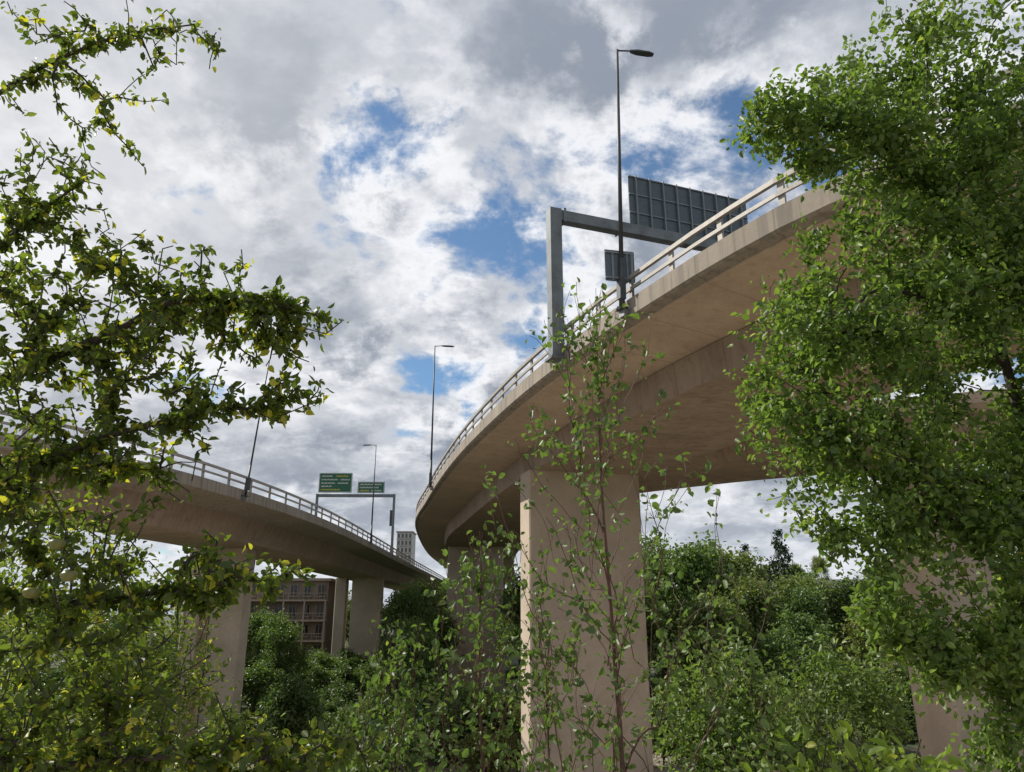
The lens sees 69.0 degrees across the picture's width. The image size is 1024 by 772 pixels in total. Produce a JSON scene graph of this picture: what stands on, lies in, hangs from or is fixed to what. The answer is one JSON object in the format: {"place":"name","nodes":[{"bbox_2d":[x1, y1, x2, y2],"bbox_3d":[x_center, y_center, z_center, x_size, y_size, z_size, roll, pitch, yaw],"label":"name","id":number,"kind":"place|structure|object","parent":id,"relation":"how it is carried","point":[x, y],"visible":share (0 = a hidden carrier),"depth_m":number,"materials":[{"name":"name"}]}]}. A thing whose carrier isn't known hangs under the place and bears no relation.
{"place":"outdoors","nodes":[
{"label":"outdoors","id":0,"kind":"place"},
{"bbox_2d":[0,653,42,695],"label":"woodland bush","id":1,"kind":"object","parent":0,"point":[5,675],"visible":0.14,"depth_m":75.44,"materials":[{"name":"green plant"}]},
{"bbox_2d":[136,623,170,647],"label":"woodland tree","id":2,"kind":"object","parent":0,"point":[152,641],"visible":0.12,"depth_m":156.29,"materials":[{"name":"green plant"}]},
{"bbox_2d":[306,708,334,741],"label":"woodland bush","id":3,"kind":"object","parent":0,"point":[327,719],"visible":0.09,"depth_m":58.72,"materials":[{"name":"green plant"}]},
{"bbox_2d":[354,700,374,719],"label":"woodland bush","id":4,"kind":"object","parent":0,"point":[364,705],"visible":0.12,"depth_m":64.31,"materials":[{"name":"green plant"}]},
{"bbox_2d":[0,0,1023,613],"label":"sky","id":5,"kind":"structure","parent":0,"point":[399,165],"materials":[{"name":"white"}]},
{"bbox_2d":[2,579,1022,771],"bbox_3d":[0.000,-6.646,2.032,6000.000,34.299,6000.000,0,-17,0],"label":"ground","id":6,"kind":"structure","parent":0,"point":[912,745],"depth_m":59.81,"materials":[{"name":"green plant"}]},
{"bbox_2d":[22,674,74,723],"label":"woodland bush","id":7,"kind":"object","parent":6,"relation":"on","point":[60,690],"visible":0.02,"depth_m":54.48,"materials":[{"name":"green plant"}]},
{"bbox_2d":[11,585,92,668],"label":"woodland tree","id":8,"kind":"object","parent":6,"relation":"on","point":[37,618],"visible":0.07,"depth_m":91.30,"materials":[{"name":"green plant"}]},
{"bbox_2d":[37,659,80,687],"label":"woodland bush","id":9,"kind":"object","parent":6,"relation":"on","point":[57,673],"visible":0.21,"depth_m":75.65,"materials":[{"name":"green plant"}]},
{"bbox_2d":[58,700,170,771],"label":"woodland bush","id":10,"kind":"object","parent":6,"relation":"on","point":[101,720],"visible":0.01,"depth_m":45.42,"materials":[{"name":"green plant"}]},
{"bbox_2d":[74,608,158,669],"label":"woodland tree","id":11,"kind":"object","parent":6,"relation":"on","point":[111,623],"visible":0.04,"depth_m":90.02,"materials":[{"name":"green plant"}]},
{"bbox_2d":[75,686,181,755],"bbox_3d":[-24.635,21.952,47.486,6.311,5.776,7.293,0,-17,-1],"label":"woodland bush","id":12,"kind":"object","parent":6,"relation":"on","point":[143,726],"visible":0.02,"depth_m":46.67,"materials":[{"name":"green plant"}]},
{"bbox_2d":[0,609,285,771],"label":"shrub","id":13,"kind":"object","parent":6,"relation":"on","point":[10,690],"visible":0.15,"depth_m":8.72,"materials":[{"name":"green plant"}]},
{"bbox_2d":[0,478,316,771],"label":"shrub","id":14,"kind":"object","parent":6,"relation":"on","point":[150,652],"visible":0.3,"depth_m":12.29,"materials":[{"name":"green plant"}]},
{"bbox_2d":[150,647,177,697],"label":"woodland bush","id":15,"kind":"object","parent":6,"relation":"on","point":[162,670],"visible":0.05,"depth_m":87.06,"materials":[{"name":"green plant"}]},
{"bbox_2d":[163,614,209,665],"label":"woodland tree","id":16,"kind":"object","parent":6,"relation":"on","point":[178,642],"visible":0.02,"depth_m":83.92,"materials":[{"name":"green plant"}]},
{"bbox_2d":[0,0,385,771],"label":"apple tree","id":17,"kind":"object","parent":6,"relation":"on","point":[78,462],"visible":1,"depth_m":4.10,"materials":[{"name":"green plant"}]},
{"bbox_2d":[176,702,249,767],"bbox_3d":[-19.699,23.223,49.074,4.678,4.775,4.715,-12,-21,34],"label":"woodland bush","id":18,"kind":"object","parent":6,"relation":"on","point":[228,715],"visible":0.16,"depth_m":49.13,"materials":[{"name":"green plant"}]},
{"bbox_2d":[0,410,445,746],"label":"elevated road","id":19,"kind":"structure","parent":6,"relation":"on","point":[275,530],"depth_m":57.59,"materials":[{"name":"concrete"}]},
{"bbox_2d":[240,331,271,500],"bbox_3d":[-17.168,1.746,50.054,1.411,11.855,0.441,-2,-17,6],"label":"street lamp","id":20,"kind":"object","parent":19,"relation":"on","point":[246,487],"visible":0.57,"depth_m":48.88,"materials":[{"name":"metal"}]},
{"bbox_2d":[315,494,395,553],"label":"sign gantry","id":21,"kind":"object","parent":19,"relation":"on","point":[392,517],"visible":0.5,"depth_m":105.63,"materials":[{"name":"metal"}]},
{"bbox_2d":[318,473,352,492],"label":"green direction sign","id":22,"kind":"object","parent":21,"relation":"attached to","point":[335,482],"visible":1,"depth_m":106.05,"materials":[{"name":"green metal"}]},
{"bbox_2d":[357,482,384,492],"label":"green direction sign","id":23,"kind":"object","parent":21,"relation":"attached to","point":[367,487],"visible":0.96,"depth_m":105.92,"materials":[{"name":"green metal"}]},
{"bbox_2d":[363,444,376,542],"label":"street lamp","id":24,"kind":"object","parent":19,"relation":"on","point":[373,496],"visible":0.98,"depth_m":85.18,"materials":[{"name":"grey metal"}]},
{"bbox_2d":[240,696,258,734],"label":"woodland bush","id":25,"kind":"object","parent":6,"relation":"on","point":[246,716],"visible":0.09,"depth_m":61.63,"materials":[{"name":"green plant"}]},
{"bbox_2d":[240,655,285,714],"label":"woodland bush","id":26,"kind":"object","parent":6,"relation":"on","point":[253,678],"visible":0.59,"depth_m":76.97,"materials":[{"name":"green plant"}]},
{"bbox_2d":[243,606,286,704],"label":"woodland tree","id":27,"kind":"object","parent":6,"relation":"on","point":[255,621],"visible":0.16,"depth_m":87.23,"materials":[{"name":"green plant"}]},
{"bbox_2d":[249,668,290,702],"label":"woodland bush","id":28,"kind":"object","parent":6,"relation":"on","point":[279,672],"visible":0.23,"depth_m":78.26,"materials":[{"name":"green plant"}]},
{"bbox_2d":[246,651,296,682],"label":"woodland bush","id":29,"kind":"object","parent":6,"relation":"on","point":[281,666],"visible":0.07,"depth_m":88.77,"materials":[{"name":"green plant"}]},
{"bbox_2d":[247,609,313,674],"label":"woodland tree","id":30,"kind":"object","parent":6,"relation":"on","point":[273,635],"visible":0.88,"depth_m":84.03,"materials":[{"name":"green plant"}]},
{"bbox_2d":[252,712,319,757],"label":"woodland bush","id":31,"kind":"object","parent":6,"relation":"on","point":[282,734],"visible":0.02,"depth_m":53.27,"materials":[{"name":"green plant"}]},
{"bbox_2d":[246,667,333,759],"bbox_3d":[-15.999,23.652,53.455,5.734,6.623,6.626,7,-19,-23],"label":"woodland bush","id":32,"kind":"object","parent":6,"relation":"on","point":[290,700],"visible":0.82,"depth_m":52.91,"materials":[{"name":"green plant"}]},
{"bbox_2d":[247,578,335,670],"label":"stone building","id":33,"kind":"structure","parent":6,"relation":"on","point":[313,607],"depth_m":116.97,"materials":[{"name":"brown stone"}]},
{"bbox_2d":[288,605,295,616],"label":"window","id":34,"kind":"structure","parent":33,"relation":"in","point":[292,608],"depth_m":116.71,"materials":[{"name":"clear glass"}]},
{"bbox_2d":[289,585,297,596],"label":"window","id":35,"kind":"structure","parent":33,"relation":"in","point":[294,588],"depth_m":117.60,"materials":[{"name":"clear glass"}]},
{"bbox_2d":[315,605,323,616],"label":"window","id":36,"kind":"structure","parent":33,"relation":"in","point":[320,608],"depth_m":116.71,"materials":[{"name":"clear glass"}]},
{"bbox_2d":[283,658,322,693],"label":"woodland bush","id":37,"kind":"object","parent":6,"relation":"on","point":[305,670],"visible":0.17,"depth_m":90.67,"materials":[{"name":"green plant"}]},
{"bbox_2d":[300,663,346,704],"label":"woodland bush","id":38,"kind":"object","parent":6,"relation":"on","point":[324,678],"visible":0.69,"depth_m":85.36,"materials":[{"name":"green plant"}]},
{"bbox_2d":[309,650,351,680],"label":"woodland bush","id":39,"kind":"object","parent":6,"relation":"on","point":[327,662],"visible":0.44,"depth_m":95.31,"materials":[{"name":"green plant"}]},
{"bbox_2d":[316,676,358,706],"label":"woodland bush","id":40,"kind":"object","parent":6,"relation":"on","point":[336,690],"visible":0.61,"depth_m":73.54,"materials":[{"name":"green plant"}]},
{"bbox_2d":[321,694,359,731],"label":"woodland bush","id":41,"kind":"object","parent":6,"relation":"on","point":[337,703],"visible":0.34,"depth_m":64.25,"materials":[{"name":"green plant"}]},
{"bbox_2d":[318,705,371,744],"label":"woodland bush","id":42,"kind":"object","parent":6,"relation":"on","point":[339,718],"visible":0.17,"depth_m":56.62,"materials":[{"name":"green plant"}]},
{"bbox_2d":[330,663,362,700],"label":"woodland bush","id":43,"kind":"object","parent":6,"relation":"on","point":[347,673],"visible":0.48,"depth_m":89.11,"materials":[{"name":"green plant"}]},
{"bbox_2d":[345,596,350,648],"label":"woodland tree","id":44,"kind":"object","parent":6,"relation":"on","point":[348,616],"visible":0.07,"depth_m":131.06,"materials":[{"name":"green plant"}]},
{"bbox_2d":[330,648,369,677],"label":"woodland bush","id":45,"kind":"object","parent":6,"relation":"on","point":[352,659],"visible":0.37,"depth_m":104.73,"materials":[{"name":"green plant"}]},
{"bbox_2d":[351,688,390,713],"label":"woodland bush","id":46,"kind":"object","parent":6,"relation":"on","point":[370,701],"visible":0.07,"depth_m":69.87,"materials":[{"name":"green plant"}]},
{"bbox_2d":[354,654,389,698],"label":"woodland bush","id":47,"kind":"object","parent":6,"relation":"on","point":[368,669],"visible":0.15,"depth_m":88.49,"materials":[{"name":"green plant"}]},
{"bbox_2d":[325,703,441,771],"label":"shrub","id":48,"kind":"object","parent":6,"relation":"on","point":[385,742],"visible":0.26,"depth_m":17.27,"materials":[{"name":"green plant"}]},
{"bbox_2d":[363,627,442,705],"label":"woodland tree","id":49,"kind":"object","parent":6,"relation":"on","point":[428,664],"visible":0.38,"depth_m":66.78,"materials":[{"name":"green plant"}]},
{"bbox_2d":[393,531,416,632],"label":"tower block","id":50,"kind":"structure","parent":6,"relation":"on","point":[406,541],"depth_m":318.61,"materials":[{"name":"grey concrete"}]},
{"bbox_2d":[332,614,480,771],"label":"birch sapling","id":51,"kind":"object","parent":6,"relation":"on","point":[405,704],"visible":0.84,"depth_m":4.12,"materials":[{"name":"green plant"}]},
{"bbox_2d":[367,682,447,753],"bbox_3d":[-7.473,24.699,54.925,6.746,5.175,5.837,15,-22,-40],"label":"woodland bush","id":52,"kind":"object","parent":6,"relation":"on","point":[418,702],"visible":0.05,"depth_m":54.75,"materials":[{"name":"green plant"}]},
{"bbox_2d":[369,581,465,676],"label":"woodland tree","id":53,"kind":"object","parent":6,"relation":"on","point":[401,603],"visible":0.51,"depth_m":84.83,"materials":[{"name":"green plant"}]},
{"bbox_2d":[394,574,448,660],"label":"woodland tree","id":54,"kind":"object","parent":6,"relation":"on","point":[423,589],"visible":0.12,"depth_m":94.70,"materials":[{"name":"green plant"}]},
{"bbox_2d":[397,696,478,764],"bbox_3d":[-5.191,23.682,51.161,6.439,4.940,5.572,-5,-18,15],"label":"woodland bush","id":55,"kind":"object","parent":6,"relation":"on","point":[439,726],"visible":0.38,"depth_m":50.48,"materials":[{"name":"green plant"}]},
{"bbox_2d":[419,673,476,745],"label":"woodland bush","id":56,"kind":"object","parent":6,"relation":"on","point":[436,687],"visible":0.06,"depth_m":58.47,"materials":[{"name":"green plant"}]},
{"bbox_2d":[441,683,514,757],"bbox_3d":[-2.986,24.681,55.362,7.052,5.410,6.103,-5,-18,17],"label":"woodland bush","id":57,"kind":"object","parent":6,"relation":"on","point":[463,696],"visible":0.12,"depth_m":55.14,"materials":[{"name":"green plant"}]},
{"bbox_2d":[454,729,508,771],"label":"woodland bush","id":58,"kind":"object","parent":6,"relation":"on","point":[470,744],"visible":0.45,"depth_m":47.18,"materials":[{"name":"green plant"}]},
{"bbox_2d":[461,692,520,738],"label":"woodland bush","id":59,"kind":"object","parent":6,"relation":"on","point":[487,718],"visible":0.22,"depth_m":52.60,"materials":[{"name":"green plant"}]},
{"bbox_2d":[392,523,598,771],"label":"birch sapling","id":60,"kind":"object","parent":6,"relation":"on","point":[466,566],"visible":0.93,"depth_m":4.03,"materials":[{"name":"green plant"}]},
{"bbox_2d":[486,699,520,771],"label":"woodland bush","id":61,"kind":"object","parent":6,"relation":"on","point":[516,712],"visible":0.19,"depth_m":48.63,"materials":[{"name":"green plant"}]},
{"bbox_2d":[503,566,520,666],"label":"woodland tree","id":62,"kind":"object","parent":6,"relation":"on","point":[518,588],"visible":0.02,"depth_m":108.24,"materials":[{"name":"green plant"}]},
{"bbox_2d":[504,663,520,687],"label":"woodland bush","id":63,"kind":"object","parent":6,"relation":"on","point":[508,670],"visible":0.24,"depth_m":101.60,"materials":[{"name":"green plant"}]},
{"bbox_2d":[481,620,629,771],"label":"birch sapling","id":64,"kind":"object","parent":6,"relation":"on","point":[569,660],"visible":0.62,"depth_m":4.15,"materials":[{"name":"green plant"}]},
{"bbox_2d":[413,277,803,771],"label":"birch sapling","id":65,"kind":"object","parent":6,"relation":"on","point":[617,682],"visible":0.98,"depth_m":3.85,"materials":[{"name":"green plant"}]},
{"bbox_2d":[644,580,674,682],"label":"woodland tree","id":66,"kind":"object","parent":6,"relation":"on","point":[652,650],"visible":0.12,"depth_m":74.17,"materials":[{"name":"green plant"}]},
{"bbox_2d":[643,557,681,645],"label":"woodland tree","id":67,"kind":"object","parent":6,"relation":"on","point":[656,574],"visible":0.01,"depth_m":84.79,"materials":[{"name":"green plant"}]},
{"bbox_2d":[651,663,679,684],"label":"woodland bush","id":68,"kind":"object","parent":6,"relation":"on","point":[658,676],"visible":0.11,"depth_m":94.15,"materials":[{"name":"green plant"}]},
{"bbox_2d":[650,687,695,765],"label":"woodland bush","id":69,"kind":"object","parent":6,"relation":"on","point":[667,731],"visible":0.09,"depth_m":52.10,"materials":[{"name":"green plant"}]},
{"bbox_2d":[642,530,721,683],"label":"woodland tree","id":70,"kind":"object","parent":6,"relation":"on","point":[677,567],"visible":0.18,"depth_m":85.53,"materials":[{"name":"green plant"}]},
{"bbox_2d":[654,665,724,762],"bbox_3d":[13.456,23.866,54.531,8.329,6.642,8.396,14,-22,-38],"label":"woodland bush","id":71,"kind":"object","parent":6,"relation":"on","point":[689,686],"visible":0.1,"depth_m":53.24,"materials":[{"name":"green plant"}]},
{"bbox_2d":[653,529,756,666],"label":"woodland tree","id":72,"kind":"object","parent":6,"relation":"on","point":[699,551],"visible":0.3,"depth_m":88.71,"materials":[{"name":"green plant"}]},
{"bbox_2d":[668,622,748,695],"bbox_3d":[15.031,23.166,57.427,5.825,9.610,7.338,2,-17,-6],"label":"woodland tree","id":73,"kind":"object","parent":6,"relation":"on","point":[698,646],"visible":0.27,"depth_m":58.03,"materials":[{"name":"green plant"}]},
{"bbox_2d":[660,589,764,689],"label":"woodland tree","id":74,"kind":"object","parent":6,"relation":"on","point":[721,607],"visible":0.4,"depth_m":69.44,"materials":[{"name":"green plant"}]},
{"bbox_2d":[415,66,1023,771],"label":"elevated road","id":75,"kind":"structure","parent":6,"relation":"on","point":[691,306],"depth_m":39.55,"materials":[{"name":"concrete"}]},
{"bbox_2d":[428,345,453,489],"bbox_3d":[-6.202,2.604,65.448,1.943,13.110,0.436,2,-17,-5],"label":"street lamp","id":76,"kind":"object","parent":75,"relation":"on","point":[430,481],"visible":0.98,"depth_m":64.92,"materials":[{"name":"metal"}]},
{"bbox_2d":[604,249,635,296],"bbox_3d":[3.939,-4.039,26.908,1.120,1.960,0.271,3,-17,-11],"label":"road sign","id":77,"kind":"object","parent":75,"relation":"on","point":[611,257],"visible":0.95,"depth_m":27.06,"materials":[{"name":"metal"}]},
{"bbox_2d":[545,206,717,363],"bbox_3d":[9.455,-3.656,34.951,16.945,7.150,0.750,6,-18,-19],"label":"sign gantry","id":78,"kind":"object","parent":75,"relation":"on","point":[557,219],"visible":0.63,"depth_m":32.97,"materials":[{"name":"metal"}]},
{"bbox_2d":[627,175,747,239],"bbox_3d":[8.770,-8.386,36.531,6.800,3.000,0.175,6,-18,-19],"label":"motorway sign","id":79,"kind":"object","parent":78,"relation":"attached to","point":[662,205],"visible":0.56,"depth_m":36.33,"materials":[{"name":"grey metal"}]},
{"bbox_2d":[616,49,653,319],"bbox_3d":[4.712,-7.951,28.210,1.692,11.560,0.531,1,-17,0],"label":"street lamp","id":80,"kind":"object","parent":75,"relation":"on","point":[621,289],"visible":0.95,"depth_m":27.64,"materials":[{"name":"metal"}]},
{"bbox_2d":[683,540,783,668],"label":"woodland tree","id":81,"kind":"object","parent":6,"relation":"on","point":[742,561],"visible":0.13,"depth_m":92.26,"materials":[{"name":"green plant"}]},
{"bbox_2d":[632,622,846,771],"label":"shrub","id":82,"kind":"object","parent":6,"relation":"on","point":[747,734],"visible":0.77,"depth_m":15.82,"materials":[{"name":"green plant"}]},
{"bbox_2d":[706,567,792,674],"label":"woodland tree","id":83,"kind":"object","parent":6,"relation":"on","point":[752,596],"visible":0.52,"depth_m":82.21,"materials":[{"name":"green plant"}]},
{"bbox_2d":[764,529,794,667],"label":"conifer tree","id":84,"kind":"object","parent":6,"relation":"on","point":[781,549],"visible":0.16,"depth_m":109.09,"materials":[{"name":"green plant"}]},
{"bbox_2d":[750,579,840,673],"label":"woodland tree","id":85,"kind":"object","parent":6,"relation":"on","point":[801,600],"visible":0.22,"depth_m":86.43,"materials":[{"name":"green plant"}]},
{"bbox_2d":[756,603,837,682],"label":"woodland tree","id":86,"kind":"object","parent":6,"relation":"on","point":[776,642],"visible":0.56,"depth_m":67.82,"materials":[{"name":"green plant"}]},
{"bbox_2d":[768,637,842,707],"bbox_3d":[21.945,23.138,55.728,6.205,8.448,6.529,-10,-20,30],"label":"woodland tree","id":87,"kind":"object","parent":6,"relation":"on","point":[789,670],"visible":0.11,"depth_m":55.66,"materials":[{"name":"green plant"}]},
{"bbox_2d":[772,568,850,665],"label":"woodland tree","id":88,"kind":"object","parent":6,"relation":"on","point":[827,591],"visible":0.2,"depth_m":94.46,"materials":[{"name":"green plant"}]},
{"bbox_2d":[775,564,851,647],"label":"woodland tree","id":89,"kind":"object","parent":6,"relation":"on","point":[803,572],"visible":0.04,"depth_m":112.76,"materials":[{"name":"green plant"}]},
{"bbox_2d":[735,673,892,771],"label":"shrub","id":90,"kind":"object","parent":6,"relation":"on","point":[808,699],"visible":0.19,"depth_m":17.79,"materials":[{"name":"green plant"}]},
{"bbox_2d":[809,555,829,580],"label":"woodland tree","id":91,"kind":"object","parent":6,"relation":"on","point":[816,563],"visible":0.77,"depth_m":304.94,"materials":[{"name":"green plant"}]},
{"bbox_2d":[733,626,925,771],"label":"shrub","id":92,"kind":"object","parent":6,"relation":"on","point":[845,680],"visible":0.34,"depth_m":20.68,"materials":[{"name":"green plant"}]},
{"bbox_2d":[639,387,1023,771],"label":"slip road bridge","id":93,"kind":"structure","parent":6,"relation":"on","point":[937,725],"depth_m":38.69,"materials":[{"name":"concrete"}]},
{"bbox_2d":[823,571,882,679],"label":"woodland tree","id":94,"kind":"object","parent":6,"relation":"on","point":[843,594],"visible":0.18,"depth_m":92.75,"materials":[{"name":"green plant"}]},
{"bbox_2d":[739,715,968,771],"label":"shrub","id":95,"kind":"object","parent":6,"relation":"on","point":[888,756],"visible":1,"depth_m":3.42,"materials":[{"name":"green plant"}]},
{"bbox_2d":[828,602,907,692],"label":"woodland tree","id":96,"kind":"object","parent":6,"relation":"on","point":[861,640],"visible":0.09,"depth_m":65.77,"materials":[{"name":"green plant"}]},
{"bbox_2d":[719,0,1023,771],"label":"broadleaf tree","id":97,"kind":"object","parent":6,"relation":"on","point":[988,244],"visible":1,"depth_m":6.35,"materials":[{"name":"green plant"}]},
{"bbox_2d":[848,680,916,748],"bbox_3d":[26.532,24.834,56.039,6.579,5.646,6.631,6,-18,-20],"label":"woodland bush","id":98,"kind":"object","parent":6,"relation":"on","point":[897,735],"visible":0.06,"depth_m":54.35,"materials":[{"name":"green plant"}]},
{"bbox_2d":[881,664,917,740],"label":"woodland bush","id":99,"kind":"object","parent":6,"relation":"on","point":[902,675],"visible":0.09,"depth_m":60.71,"materials":[{"name":"green plant"}]},
{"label":"pavement","id":100,"kind":"structure","parent":0,"visible":0},
{"bbox_2d":[490,580,520,660],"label":"woodland tree","id":101,"kind":"object","parent":100,"relation":"on","point":[516,623],"visible":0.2,"depth_m":89.95,"materials":[{"name":"green plant"}]},
{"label":"pavement","id":102,"kind":"structure","parent":0,"visible":0},
{"bbox_2d":[384,613,453,682],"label":"woodland tree","id":103,"kind":"object","parent":102,"relation":"on","point":[428,639],"visible":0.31,"depth_m":73.71,"materials":[{"name":"green plant"}]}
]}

